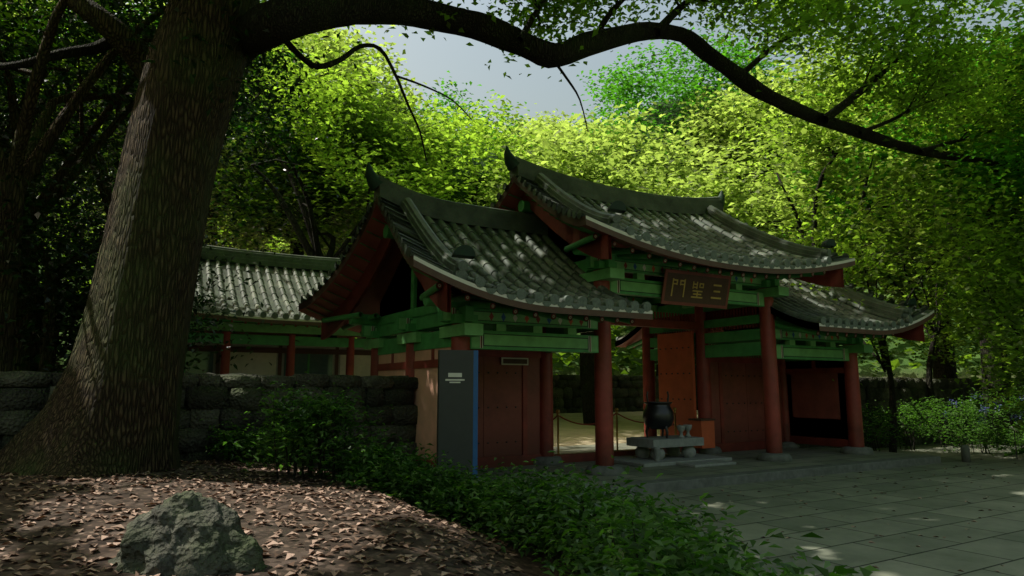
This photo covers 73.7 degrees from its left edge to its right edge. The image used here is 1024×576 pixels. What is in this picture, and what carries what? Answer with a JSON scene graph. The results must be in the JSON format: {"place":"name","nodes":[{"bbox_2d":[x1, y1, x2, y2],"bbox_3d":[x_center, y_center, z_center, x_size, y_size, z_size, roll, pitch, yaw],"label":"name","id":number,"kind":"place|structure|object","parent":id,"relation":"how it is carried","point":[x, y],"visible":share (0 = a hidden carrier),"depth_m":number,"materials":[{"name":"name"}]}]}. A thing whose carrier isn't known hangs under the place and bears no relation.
{"place":"outdoors","nodes":[
{"label":"outdoors","id":0,"kind":"place"},
{"bbox_2d":[0,241,1023,575],"bbox_3d":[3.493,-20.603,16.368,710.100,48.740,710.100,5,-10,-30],"label":"terrain","id":1,"kind":"structure","parent":0,"point":[326,565],"depth_m":5.93,"materials":[{"name":"brown soil"}]},
{"bbox_2d":[0,0,374,372],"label":"evergreen leaves","id":2,"kind":"object","parent":1,"relation":"on","point":[61,226],"visible":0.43,"depth_m":12.20,"materials":[{"name":"green plant"}]},
{"bbox_2d":[108,490,266,575],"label":"mossy rock","id":3,"kind":"object","parent":1,"relation":"on","point":[189,533],"visible":0.99,"depth_m":4.50,"materials":[{"name":"grey stone"}]},
{"bbox_2d":[85,245,370,376],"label":"building","id":4,"kind":"structure","parent":1,"relation":"on","point":[286,278],"depth_m":19.23,"materials":[{"name":"grey tile"}]},
{"bbox_2d":[0,459,524,575],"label":"fallen leaves","id":5,"kind":"object","parent":1,"relation":"on","point":[271,542],"visible":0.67,"depth_m":6.05,"materials":[{"name":"brown plant"}]},
{"bbox_2d":[436,350,477,478],"bbox_3d":[-0.821,1.980,9.828,0.720,2.160,0.240,2,-9,-14],"label":"info totem","id":6,"kind":"object","parent":1,"relation":"on","point":[457,414],"visible":0.65,"depth_m":9.80,"materials":[{"name":"metal"}]},
{"bbox_2d":[0,0,1022,477],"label":"large tree","id":7,"kind":"object","parent":1,"relation":"on","point":[112,406],"visible":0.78,"depth_m":8.71,"materials":[{"name":"brown plant"}]},
{"bbox_2d":[377,0,1023,166],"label":"tree leaves","id":8,"kind":"object","parent":7,"relation":"attached to","point":[578,11],"visible":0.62,"depth_m":15.39,"materials":[{"name":"green plant"}]},
{"bbox_2d":[0,0,1023,452],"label":"woodland trunks","id":9,"kind":"object","parent":1,"relation":"on","point":[26,158],"visible":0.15,"depth_m":12.71,"materials":[{"name":"brown plant"}]},
{"bbox_2d":[0,0,1015,328],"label":"woodland leaves","id":10,"kind":"object","parent":9,"relation":"on","point":[590,162],"visible":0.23,"depth_m":23.79,"materials":[{"name":"green plant"}]},
{"bbox_2d":[0,0,1023,301],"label":"tree foliage","id":11,"kind":"object","parent":9,"relation":"attached to","point":[420,168],"visible":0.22,"depth_m":24.33,"materials":[{"name":"green plant"}]},
{"bbox_2d":[0,4,1023,331],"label":"camphor leaves","id":12,"kind":"object","parent":9,"relation":"attached to","point":[642,84],"visible":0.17,"depth_m":25.99,"materials":[{"name":"green plant"}]},
{"bbox_2d":[0,369,1023,476],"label":"basalt stone walls","id":13,"kind":"structure","parent":1,"relation":"on","point":[207,398],"depth_m":11.16,"materials":[{"name":"grey stone"}]},
{"bbox_2d":[37,169,1022,376],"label":"hillside crowns","id":14,"kind":"object","parent":1,"relation":"on","point":[617,330],"depth_m":56.72,"materials":[{"name":"green plant"}]},
{"bbox_2d":[0,0,1023,215],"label":"canopy leaves","id":15,"kind":"object","parent":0,"point":[807,18],"visible":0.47,"depth_m":15.49,"materials":[{"name":"green plant"}]},
{"bbox_2d":[11,0,1023,211],"label":"sky","id":16,"kind":"structure","parent":0,"point":[429,60],"materials":[{"name":"white"}]},
{"bbox_2d":[553,410,697,446],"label":"courtyard ground","id":17,"kind":"structure","parent":0,"point":[572,434],"depth_m":22.95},
{"bbox_2d":[370,437,1023,575],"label":"paved plaza","id":18,"kind":"structure","parent":0,"point":[993,543],"depth_m":9.78,"materials":[{"name":"grey stone"}]},
{"bbox_2d":[553,407,676,453],"bbox_3d":[2.038,3.140,14.875,3.955,1.020,1.385,1,-8,-9],"label":"rope barrier","id":19,"kind":"object","parent":18,"relation":"on","point":[557,416],"visible":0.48,"depth_m":15.34,"materials":[{"name":"gold metal"}]},
{"bbox_2d":[298,146,934,480],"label":"temple gate","id":20,"kind":"structure","parent":18,"relation":"on","point":[525,276],"depth_m":13.33,"materials":[{"name":"grey tile"}]},
{"bbox_2d":[626,391,714,460],"bbox_3d":[3.559,2.828,14.272,2.650,1.324,0.998,7,-11,-39],"label":"incense burner table","id":21,"kind":"object","parent":18,"relation":"on","point":[660,415],"visible":1,"depth_m":13.72,"materials":[{"name":"stone"}]},
{"bbox_2d":[664,458,1020,571],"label":"fallen leaves","id":22,"kind":"object","parent":18,"relation":"on","point":[878,496],"visible":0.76,"depth_m":9.77,"materials":[{"name":"brown plant"}]},
{"bbox_2d":[767,146,1023,444],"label":"maple leaves","id":23,"kind":"object","parent":18,"relation":"on","point":[977,298],"visible":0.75,"depth_m":16.10,"materials":[{"name":"green plant"}]},
{"bbox_2d":[940,392,1023,423],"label":"flowers","id":24,"kind":"object","parent":18,"relation":"on","point":[956,402],"visible":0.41,"depth_m":19.01,"materials":[{"name":"plant"}]},
{"bbox_2d":[961,426,1017,461],"bbox_3d":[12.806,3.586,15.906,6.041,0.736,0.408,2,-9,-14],"label":"plant label and bollards","id":25,"kind":"object","parent":18,"relation":"on","point":[965,453],"visible":0.91,"depth_m":15.00,"materials":[{"name":"stone"}]},
{"bbox_2d":[1004,447,1023,456],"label":"hosta leaves","id":26,"kind":"object","parent":18,"relation":"on","point":[1020,450],"visible":0.98,"depth_m":15.71,"materials":[{"name":"green plant"}]},
{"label":"leaf layers","id":27,"kind":"object","parent":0,"visible":0},
{"bbox_2d":[36,0,1021,106],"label":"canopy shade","id":28,"kind":"object","parent":27,"relation":"on","point":[993,2],"visible":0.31,"depth_m":12.16,"materials":[{"name":"green plant"}]}
]}

